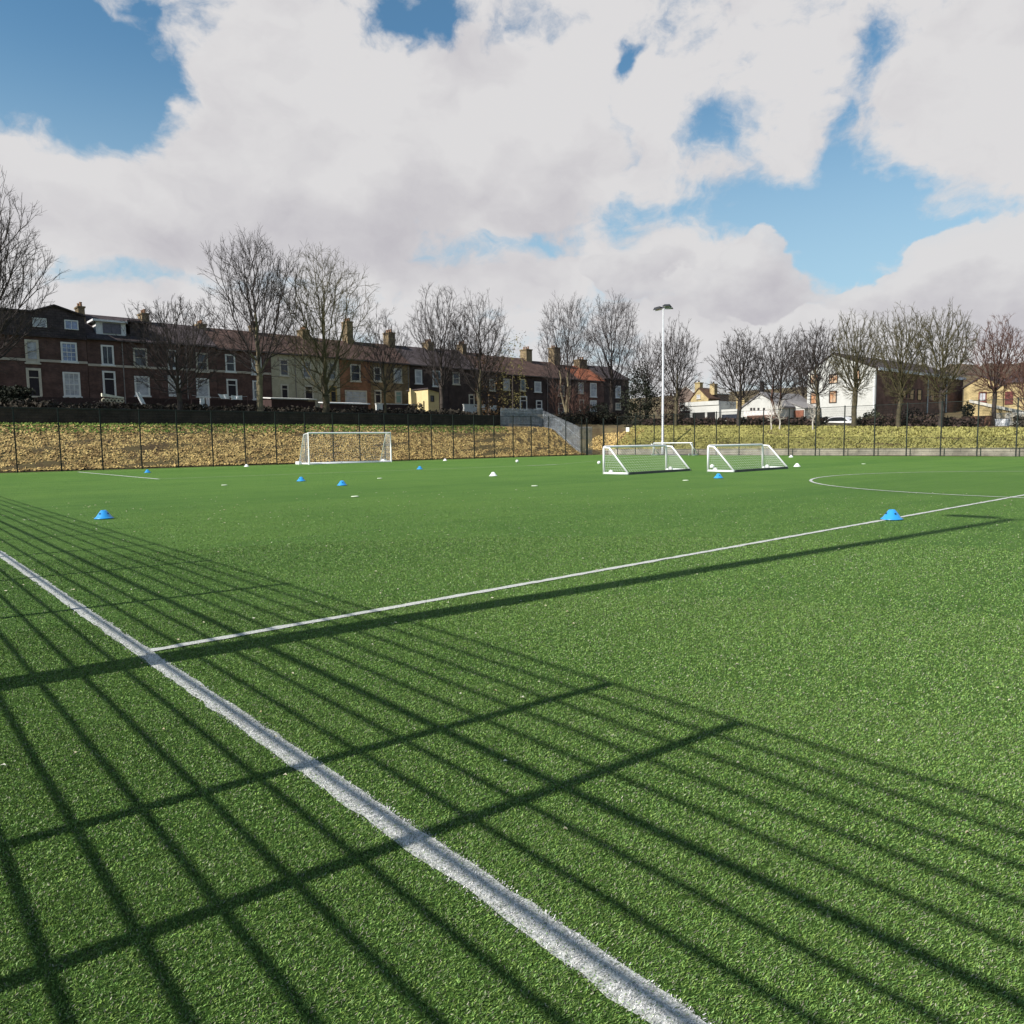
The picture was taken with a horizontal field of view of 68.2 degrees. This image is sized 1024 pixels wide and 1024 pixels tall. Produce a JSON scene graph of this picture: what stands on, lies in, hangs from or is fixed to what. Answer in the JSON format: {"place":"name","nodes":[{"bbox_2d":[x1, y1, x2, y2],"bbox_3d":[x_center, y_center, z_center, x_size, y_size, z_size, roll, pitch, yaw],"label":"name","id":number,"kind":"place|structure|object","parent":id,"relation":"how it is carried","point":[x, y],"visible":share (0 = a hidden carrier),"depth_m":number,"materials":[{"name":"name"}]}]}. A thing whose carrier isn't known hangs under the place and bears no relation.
{"place":"outdoors","nodes":[
{"label":"outdoors","id":0,"kind":"place"},
{"bbox_2d":[0,375,1023,472],"bbox_3d":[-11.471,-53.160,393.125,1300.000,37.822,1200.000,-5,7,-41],"label":"ground","id":1,"kind":"structure","parent":0,"point":[594,430],"depth_m":71.39,"materials":[{"name":"plant"}]},
{"bbox_2d":[0,385,37,405],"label":"shrub","id":2,"kind":"object","parent":1,"relation":"on","point":[10,393],"visible":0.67,"depth_m":66.38,"materials":[{"name":"green plant"}]},
{"bbox_2d":[0,165,71,375],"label":"bare tree","id":3,"kind":"object","parent":1,"relation":"on","point":[3,269],"visible":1,"depth_m":60.12,"materials":[{"name":"brown plant"}]},
{"bbox_2d":[0,302,89,402],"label":"terraced house","id":4,"kind":"structure","parent":1,"relation":"on","point":[58,367],"depth_m":74.17,"materials":[{"name":"brick"}]},
{"bbox_2d":[24,339,40,364],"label":"window","id":5,"kind":"structure","parent":4,"relation":"in","point":[34,344],"depth_m":73.09,"materials":[{"name":"glass"}]},
{"bbox_2d":[26,368,42,397],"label":"door","id":6,"kind":"structure","parent":4,"relation":"in","point":[33,375],"depth_m":73.41,"materials":[{"name":"wood"}]},
{"bbox_2d":[60,342,78,363],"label":"window","id":7,"kind":"structure","parent":4,"relation":"in","point":[68,349],"depth_m":75.14,"materials":[{"name":"white glass"}]},
{"bbox_2d":[64,319,78,329],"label":"window","id":8,"kind":"structure","parent":4,"relation":"in","point":[68,324],"depth_m":75.16,"materials":[{"name":"white glass"}]},
{"bbox_2d":[62,372,82,397],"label":"window","id":9,"kind":"structure","parent":4,"relation":"in","point":[71,380],"depth_m":75.47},
{"bbox_2d":[38,396,99,406],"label":"garden fence","id":10,"kind":"object","parent":1,"relation":"on","point":[75,400],"visible":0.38,"depth_m":67.69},
{"bbox_2d":[101,393,124,405],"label":"screen wall","id":11,"kind":"structure","parent":1,"relation":"on","point":[121,400],"depth_m":69.72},
{"bbox_2d":[85,309,158,403],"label":"terraced house","id":12,"kind":"structure","parent":1,"relation":"on","point":[110,372],"depth_m":78.21,"materials":[{"name":"brick"}]},
{"bbox_2d":[100,345,115,366],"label":"window","id":13,"kind":"structure","parent":12,"relation":"in","point":[107,351],"depth_m":77.39,"materials":[{"name":"white glass"}]},
{"bbox_2d":[102,371,116,395],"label":"door","id":14,"kind":"structure","parent":12,"relation":"in","point":[109,378],"depth_m":77.69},
{"bbox_2d":[133,348,148,367],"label":"window","id":15,"kind":"structure","parent":12,"relation":"in","point":[135,359],"depth_m":79.41,"materials":[{"name":"glass"}]},
{"bbox_2d":[134,376,151,396],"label":"window","id":16,"kind":"structure","parent":12,"relation":"in","point":[144,391],"depth_m":79.77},
{"bbox_2d":[126,397,199,408],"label":"garden fence","id":17,"kind":"object","parent":1,"relation":"on","point":[155,401],"visible":0.29,"depth_m":72.60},
{"bbox_2d":[115,293,239,409],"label":"bare tree","id":18,"kind":"object","parent":1,"relation":"on","point":[167,353],"visible":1,"depth_m":68.15,"materials":[{"name":"brown plant"}]},
{"bbox_2d":[149,320,217,403],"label":"terraced house","id":19,"kind":"structure","parent":1,"relation":"on","point":[210,389],"depth_m":83.43,"materials":[{"name":"brick"}]},
{"bbox_2d":[196,378,210,397],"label":"window","id":20,"kind":"structure","parent":19,"relation":"in","point":[205,388],"depth_m":83.86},
{"bbox_2d":[210,399,256,410],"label":"garden fence","id":21,"kind":"object","parent":1,"relation":"on","point":[218,402],"visible":0.34,"depth_m":76.91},
{"bbox_2d":[204,324,271,400],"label":"terraced house","id":22,"kind":"structure","parent":1,"relation":"on","point":[243,384],"depth_m":86.69,"materials":[{"name":"brick"}]},
{"bbox_2d":[225,354,236,372],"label":"window","id":23,"kind":"structure","parent":22,"relation":"in","point":[230,366],"depth_m":85.64,"materials":[{"name":"white glass"}]},
{"bbox_2d":[226,379,237,396],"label":"door","id":24,"kind":"structure","parent":22,"relation":"in","point":[232,389],"depth_m":85.93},
{"bbox_2d":[0,398,500,414],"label":"hedge","id":25,"kind":"object","parent":1,"relation":"on","point":[50,404],"visible":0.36,"depth_m":72.99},
{"bbox_2d":[0,421,506,433],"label":"crest grass","id":26,"kind":"structure","parent":1,"relation":"on","point":[150,424],"depth_m":66.97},
{"bbox_2d":[0,407,507,425],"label":"boundary wall","id":27,"kind":"structure","parent":1,"relation":"on","point":[327,419],"depth_m":69.61,"materials":[{"name":"stone"}]},
{"bbox_2d":[195,223,315,410],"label":"bare tree","id":28,"kind":"object","parent":1,"relation":"on","point":[259,369],"visible":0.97,"depth_m":72.82,"materials":[{"name":"brown plant"}]},
{"bbox_2d":[259,326,318,406],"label":"terraced house","id":29,"kind":"structure","parent":1,"relation":"on","point":[282,387],"depth_m":90.76,"materials":[{"name":"beige brick"}]},
{"bbox_2d":[279,359,289,376],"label":"window","id":30,"kind":"structure","parent":29,"relation":"in","point":[283,374],"depth_m":89.84,"materials":[{"name":"glass"}]},
{"bbox_2d":[280,384,288,397],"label":"door","id":31,"kind":"structure","parent":29,"relation":"in","point":[284,387],"depth_m":90.08,"materials":[{"name":"wood"}]},
{"bbox_2d":[263,397,316,410],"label":"garden shed","id":32,"kind":"structure","parent":1,"relation":"on","point":[278,402],"depth_m":81.09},
{"bbox_2d":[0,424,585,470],"bbox_3d":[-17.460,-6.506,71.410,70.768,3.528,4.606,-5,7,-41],"label":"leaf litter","id":33,"kind":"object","parent":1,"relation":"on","point":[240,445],"visible":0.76,"depth_m":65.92,"materials":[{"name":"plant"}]},
{"bbox_2d":[305,337,339,406],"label":"terraced house","id":34,"kind":"structure","parent":1,"relation":"on","point":[333,392],"depth_m":94.03,"materials":[{"name":"brown brick"}]},
{"bbox_2d":[265,240,382,411],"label":"bare tree","id":35,"kind":"object","parent":1,"relation":"on","point":[323,380],"visible":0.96,"depth_m":77.43,"materials":[{"name":"brown plant"}]},
{"bbox_2d":[318,402,369,412],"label":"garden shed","id":36,"kind":"structure","parent":1,"relation":"on","point":[338,405],"depth_m":85.62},
{"bbox_2d":[326,318,370,408],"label":"terraced house","id":37,"kind":"structure","parent":1,"relation":"on","point":[355,395],"depth_m":96.52,"materials":[{"name":"orange brick"}]},
{"bbox_2d":[350,364,361,382],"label":"window","id":38,"kind":"structure","parent":37,"relation":"in","point":[356,374],"depth_m":96.05,"materials":[{"name":"glass"}]},
{"bbox_2d":[345,390,367,404],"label":"window","id":39,"kind":"structure","parent":37,"relation":"in","point":[352,396],"depth_m":96.31,"materials":[{"name":"glass"}]},
{"bbox_2d":[354,329,410,408],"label":"terraced house","id":40,"kind":"structure","parent":1,"relation":"on","point":[400,394],"depth_m":100.13,"materials":[{"name":"brown brick"}]},
{"bbox_2d":[351,301,414,412],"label":"bare tree","id":41,"kind":"object","parent":1,"relation":"on","point":[383,378],"visible":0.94,"depth_m":82.61,"materials":[{"name":"brown plant"}]},
{"bbox_2d":[395,339,448,411],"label":"terraced house","id":42,"kind":"structure","parent":1,"relation":"on","point":[419,378],"depth_m":103.62,"materials":[{"name":"brick"}]},
{"bbox_2d":[406,388,439,411],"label":"outhouse","id":43,"kind":"structure","parent":1,"relation":"on","point":[428,398],"depth_m":96.36,"materials":[{"name":"paint"}]},
{"bbox_2d":[405,282,471,413],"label":"bare tree","id":44,"kind":"object","parent":1,"relation":"on","point":[441,381],"visible":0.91,"depth_m":91.84,"materials":[{"name":"brown plant"}]},
{"bbox_2d":[433,341,477,410],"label":"terraced house","id":45,"kind":"structure","parent":1,"relation":"on","point":[459,395],"depth_m":107.37,"materials":[{"name":"brick"}]},
{"bbox_2d":[444,287,514,414],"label":"bare tree","id":46,"kind":"object","parent":1,"relation":"on","point":[477,348],"visible":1,"depth_m":90.95,"materials":[{"name":"brown plant"}]},
{"bbox_2d":[467,352,503,412],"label":"terraced house","id":47,"kind":"structure","parent":1,"relation":"on","point":[485,394],"depth_m":111.25,"materials":[{"name":"brick"}]},
{"bbox_2d":[470,349,506,414],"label":"shrub","id":48,"kind":"object","parent":1,"relation":"on","point":[489,404],"visible":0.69,"depth_m":93.73,"materials":[{"name":"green plant"}]},
{"bbox_2d":[0,455,1023,1023],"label":"football pitch","id":49,"kind":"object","parent":1,"relation":"on","point":[68,497],"visible":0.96,"depth_m":4.91,"materials":[{"name":"plastic"}]},
{"bbox_2d":[94,510,113,518],"bbox_3d":[-9.456,0.052,17.506,0.420,0.190,0.420,-5,7,-41],"label":"marker cone","id":50,"kind":"object","parent":49,"relation":"on","point":[103,514],"visible":1,"depth_m":17.41,"materials":[{"name":"blue plastic"}]},
{"bbox_2d":[0,407,581,472],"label":"sports fence","id":51,"kind":"object","parent":49,"relation":"on","point":[530,441],"visible":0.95,"depth_m":65.33,"materials":[{"name":"black metal"}]},
{"bbox_2d":[295,432,391,464],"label":"full size goal","id":52,"kind":"object","parent":49,"relation":"on","point":[357,461],"visible":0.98,"depth_m":66.84,"materials":[{"name":"white paint"}]},
{"bbox_2d":[0,551,707,1023],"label":"touchline","id":53,"kind":"object","parent":49,"relation":"on","point":[512,901],"visible":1,"depth_m":2.91,"materials":[{"name":"paint"}]},
{"bbox_2d":[1,489,1019,832],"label":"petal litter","id":54,"kind":"object","parent":49,"relation":"on","point":[491,597],"visible":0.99,"depth_m":8.75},
{"bbox_2d":[0,493,1023,1023],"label":"turf fibres","id":55,"kind":"object","parent":49,"relation":"on","point":[580,715],"visible":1,"depth_m":3.73,"materials":[{"name":"plastic"}]},
{"bbox_2d":[149,495,1022,650],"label":"halfway line","id":56,"kind":"object","parent":49,"relation":"on","point":[317,620],"visible":0.98,"depth_m":8.25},
{"bbox_2d":[603,444,689,474],"bbox_3d":[7.031,-2.743,38.966,5.570,1.424,1.605,-6,7,-44],"label":"goal","id":57,"kind":"object","parent":49,"relation":"on","point":[671,469],"visible":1,"depth_m":38.39,"materials":[{"name":"white paint"}]},
{"bbox_2d":[653,304,672,453],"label":"floodlight","id":58,"kind":"object","parent":49,"relation":"on","point":[667,306],"visible":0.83,"depth_m":84.16,"materials":[{"name":"white metal"}]},
{"bbox_2d":[651,442,698,455],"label":"goal","id":59,"kind":"object","parent":49,"relation":"on","point":[691,444],"visible":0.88,"depth_m":81.69,"materials":[{"name":"white paint"}]},
{"bbox_2d":[707,444,787,471],"bbox_3d":[12.579,-2.905,40.069,5.620,1.394,1.605,-6,7,-43],"label":"goal","id":60,"kind":"object","parent":49,"relation":"on","point":[767,467],"visible":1,"depth_m":39.50,"materials":[{"name":"white paint"}]},
{"bbox_2d":[617,397,1023,456],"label":"sports fence","id":61,"kind":"object","parent":49,"relation":"on","point":[739,419],"visible":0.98,"depth_m":69.73,"materials":[{"name":"black metal"}]},
{"bbox_2d":[880,509,902,519],"bbox_3d":[7.558,0.046,15.035,0.420,0.190,0.420,2,6,31],"label":"marker cone","id":62,"kind":"object","parent":49,"relation":"on","point":[891,514],"visible":1,"depth_m":14.94,"materials":[{"name":"blue plastic"}]},
{"bbox_2d":[809,471,1022,497],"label":"circle","id":63,"kind":"object","parent":49,"relation":"on","point":[810,480],"visible":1,"depth_m":25.11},
{"bbox_2d":[494,331,531,409],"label":"bare tree","id":64,"kind":"object","parent":1,"relation":"on","point":[512,400],"visible":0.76,"depth_m":108.16,"materials":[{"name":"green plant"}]},
{"bbox_2d":[488,346,547,413],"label":"terraced house","id":65,"kind":"structure","parent":1,"relation":"on","point":[535,396],"depth_m":116.03,"materials":[{"name":"brick"}]},
{"bbox_2d":[500,408,591,451],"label":"palisade fence","id":66,"kind":"object","parent":1,"relation":"on","point":[534,412],"visible":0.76,"depth_m":93.69,"materials":[{"name":"metal"}]},
{"bbox_2d":[532,345,578,414],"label":"terraced house","id":67,"kind":"structure","parent":1,"relation":"on","point":[539,365],"depth_m":120.71,"materials":[{"name":"brick"}]},
{"bbox_2d":[548,378,564,414],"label":"sapling","id":68,"kind":"object","parent":1,"relation":"on","point":[556,402],"visible":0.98,"depth_m":100.78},
{"bbox_2d":[495,409,631,425],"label":"hedge","id":69,"kind":"object","parent":1,"relation":"on","point":[609,420],"visible":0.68,"depth_m":103.08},
{"bbox_2d":[534,293,598,411],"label":"bare tree","id":70,"kind":"object","parent":1,"relation":"on","point":[567,347],"visible":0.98,"depth_m":104.44,"materials":[{"name":"brown plant"}]},
{"bbox_2d":[564,384,582,415],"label":"sapling","id":71,"kind":"object","parent":1,"relation":"on","point":[572,405],"visible":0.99,"depth_m":102.93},
{"bbox_2d":[575,391,592,422],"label":"sapling","id":72,"kind":"object","parent":1,"relation":"on","point":[582,404],"visible":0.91,"depth_m":104.22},
{"bbox_2d":[565,357,603,412],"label":"terraced house","id":73,"kind":"structure","parent":1,"relation":"on","point":[597,395],"depth_m":125.25,"materials":[{"name":"brick"}]},
{"bbox_2d":[577,402,616,422],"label":"shrub","id":74,"kind":"object","parent":1,"relation":"on","point":[598,410],"visible":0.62,"depth_m":106.48,"materials":[{"name":"green plant"}]},
{"bbox_2d":[587,365,628,415],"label":"terraced house","id":75,"kind":"structure","parent":1,"relation":"on","point":[617,408],"depth_m":129.00,"materials":[{"name":"brick"}]},
{"bbox_2d":[579,291,646,412],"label":"bare tree","id":76,"kind":"object","parent":1,"relation":"on","point":[610,370],"visible":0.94,"depth_m":109.37,"materials":[{"name":"brown plant"}]},
{"bbox_2d":[585,428,644,449],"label":"undergrowth","id":77,"kind":"object","parent":1,"relation":"on","point":[610,443],"visible":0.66,"depth_m":95.80,"materials":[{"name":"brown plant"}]},
{"bbox_2d":[615,357,661,426],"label":"evergreen tree","id":78,"kind":"object","parent":1,"relation":"on","point":[647,408],"visible":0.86,"depth_m":96.26,"materials":[{"name":"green plant"}]},
{"bbox_2d":[620,331,669,412],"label":"bare tree","id":79,"kind":"object","parent":1,"relation":"on","point":[646,363],"visible":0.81,"depth_m":96.41,"materials":[{"name":"brown plant"}]},
{"bbox_2d":[656,391,691,425],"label":"shrub","id":80,"kind":"object","parent":1,"relation":"on","point":[682,407],"visible":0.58,"depth_m":93.05,"materials":[{"name":"green plant"}]},
{"bbox_2d":[649,311,703,425],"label":"bare tree","id":81,"kind":"object","parent":1,"relation":"on","point":[678,378],"visible":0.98,"depth_m":90.12,"materials":[{"name":"brown plant"}]},
{"bbox_2d":[678,385,729,411],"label":"building","id":82,"kind":"structure","parent":1,"relation":"on","point":[691,393],"depth_m":170.40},
{"bbox_2d":[689,381,719,401],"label":"stone cottage","id":83,"kind":"structure","parent":1,"relation":"on","point":[701,393],"depth_m":145.51,"materials":[{"name":"stone"}]},
{"bbox_2d":[680,398,748,420],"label":"white building","id":84,"kind":"structure","parent":1,"relation":"on","point":[704,407],"depth_m":112.52,"materials":[{"name":"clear paint"}]},
{"bbox_2d":[639,416,830,425],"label":"hedge","id":85,"kind":"object","parent":1,"relation":"on","point":[732,421],"visible":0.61,"depth_m":85.20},
{"bbox_2d":[703,327,771,425],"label":"bare tree","id":86,"kind":"object","parent":1,"relation":"on","point":[740,397],"visible":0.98,"depth_m":83.64,"materials":[{"name":"brown plant"}]},
{"bbox_2d":[742,382,806,418],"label":"white shed","id":87,"kind":"structure","parent":1,"relation":"on","point":[760,404],"depth_m":103.10,"materials":[{"name":"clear paint"}]},
{"bbox_2d":[746,326,808,423],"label":"bare tree","id":88,"kind":"object","parent":1,"relation":"on","point":[772,384],"visible":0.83,"depth_m":81.83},
{"bbox_2d":[779,337,821,396],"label":"bare tree","id":89,"kind":"object","parent":1,"relation":"on","point":[802,394],"visible":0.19,"depth_m":114.56,"materials":[{"name":"brown plant"}]},
{"bbox_2d":[788,401,820,418],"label":"white shed","id":90,"kind":"structure","parent":1,"relation":"on","point":[799,404],"depth_m":103.19,"materials":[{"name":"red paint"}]},
{"bbox_2d":[607,424,1023,450],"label":"bank grass","id":91,"kind":"structure","parent":1,"relation":"on","point":[806,440],"depth_m":73.60,"materials":[{"name":"plant"}]},
{"bbox_2d":[609,448,1023,456],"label":"retaining wall","id":92,"kind":"structure","parent":1,"relation":"on","point":[837,451],"depth_m":69.36,"materials":[{"name":"concrete"}]},
{"bbox_2d":[784,318,851,425],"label":"bare tree","id":93,"kind":"object","parent":1,"relation":"on","point":[816,381],"visible":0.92,"depth_m":77.02,"materials":[{"name":"brown plant"}]},
{"bbox_2d":[824,308,889,426],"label":"bare tree","id":94,"kind":"object","parent":1,"relation":"on","point":[855,378],"visible":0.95,"depth_m":74.01,"materials":[{"name":"brown plant"}]},
{"bbox_2d":[807,354,965,419],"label":"white house","id":95,"kind":"structure","parent":1,"relation":"on","point":[877,396],"depth_m":103.56,"materials":[{"name":"paint"}]},
{"bbox_2d":[869,302,934,426],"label":"bare tree","id":96,"kind":"object","parent":1,"relation":"on","point":[900,385],"visible":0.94,"depth_m":70.84,"materials":[{"name":"brown plant"}]},
{"bbox_2d":[878,407,944,425],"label":"shrub","id":97,"kind":"object","parent":1,"relation":"on","point":[887,416],"visible":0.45,"depth_m":72.96,"materials":[{"name":"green plant"}]},
{"bbox_2d":[850,415,984,427],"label":"hedge","id":98,"kind":"object","parent":1,"relation":"on","point":[934,422],"visible":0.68,"depth_m":71.06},
{"bbox_2d":[902,296,981,426],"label":"bare tree","id":99,"kind":"object","parent":1,"relation":"on","point":[941,391],"visible":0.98,"depth_m":68.05,"materials":[{"name":"brown plant"}]},
{"bbox_2d":[960,400,975,417],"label":"shrub","id":100,"kind":"object","parent":1,"relation":"on","point":[968,408],"visible":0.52,"depth_m":75.60,"materials":[{"name":"green plant"}]},
{"bbox_2d":[961,416,992,425],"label":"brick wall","id":101,"kind":"structure","parent":1,"relation":"on","point":[987,421],"depth_m":73.73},
{"bbox_2d":[962,375,1005,407],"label":"stone house","id":102,"kind":"structure","parent":1,"relation":"on","point":[969,393],"depth_m":114.61,"materials":[{"name":"stone"}]},
{"bbox_2d":[959,314,1023,425],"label":"bare tree","id":103,"kind":"object","parent":1,"relation":"on","point":[994,389],"visible":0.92,"depth_m":74.36,"materials":[{"name":"brown plant"}]},
{"bbox_2d":[969,400,1023,420],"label":"ramp wall","id":104,"kind":"structure","parent":1,"relation":"on","point":[988,407],"depth_m":80.48,"materials":[{"name":"yellow stone"}]},
{"bbox_2d":[995,339,1023,409],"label":"bare tree","id":105,"kind":"object","parent":1,"relation":"on","point":[1020,387],"visible":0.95,"depth_m":69.23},
{"bbox_2d":[1004,373,1023,410],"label":"stone annex","id":106,"kind":"object","parent":1,"relation":"on","point":[1008,398],"visible":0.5,"depth_m":111.74,"materials":[{"name":"stone"}]},
{"bbox_2d":[0,0,1023,398],"label":"sky","id":107,"kind":"structure","parent":0,"point":[765,165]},
{"bbox_2d":[946,362,1023,376],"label":"hill","id":108,"kind":"structure","parent":0,"point":[977,370],"depth_m":264.94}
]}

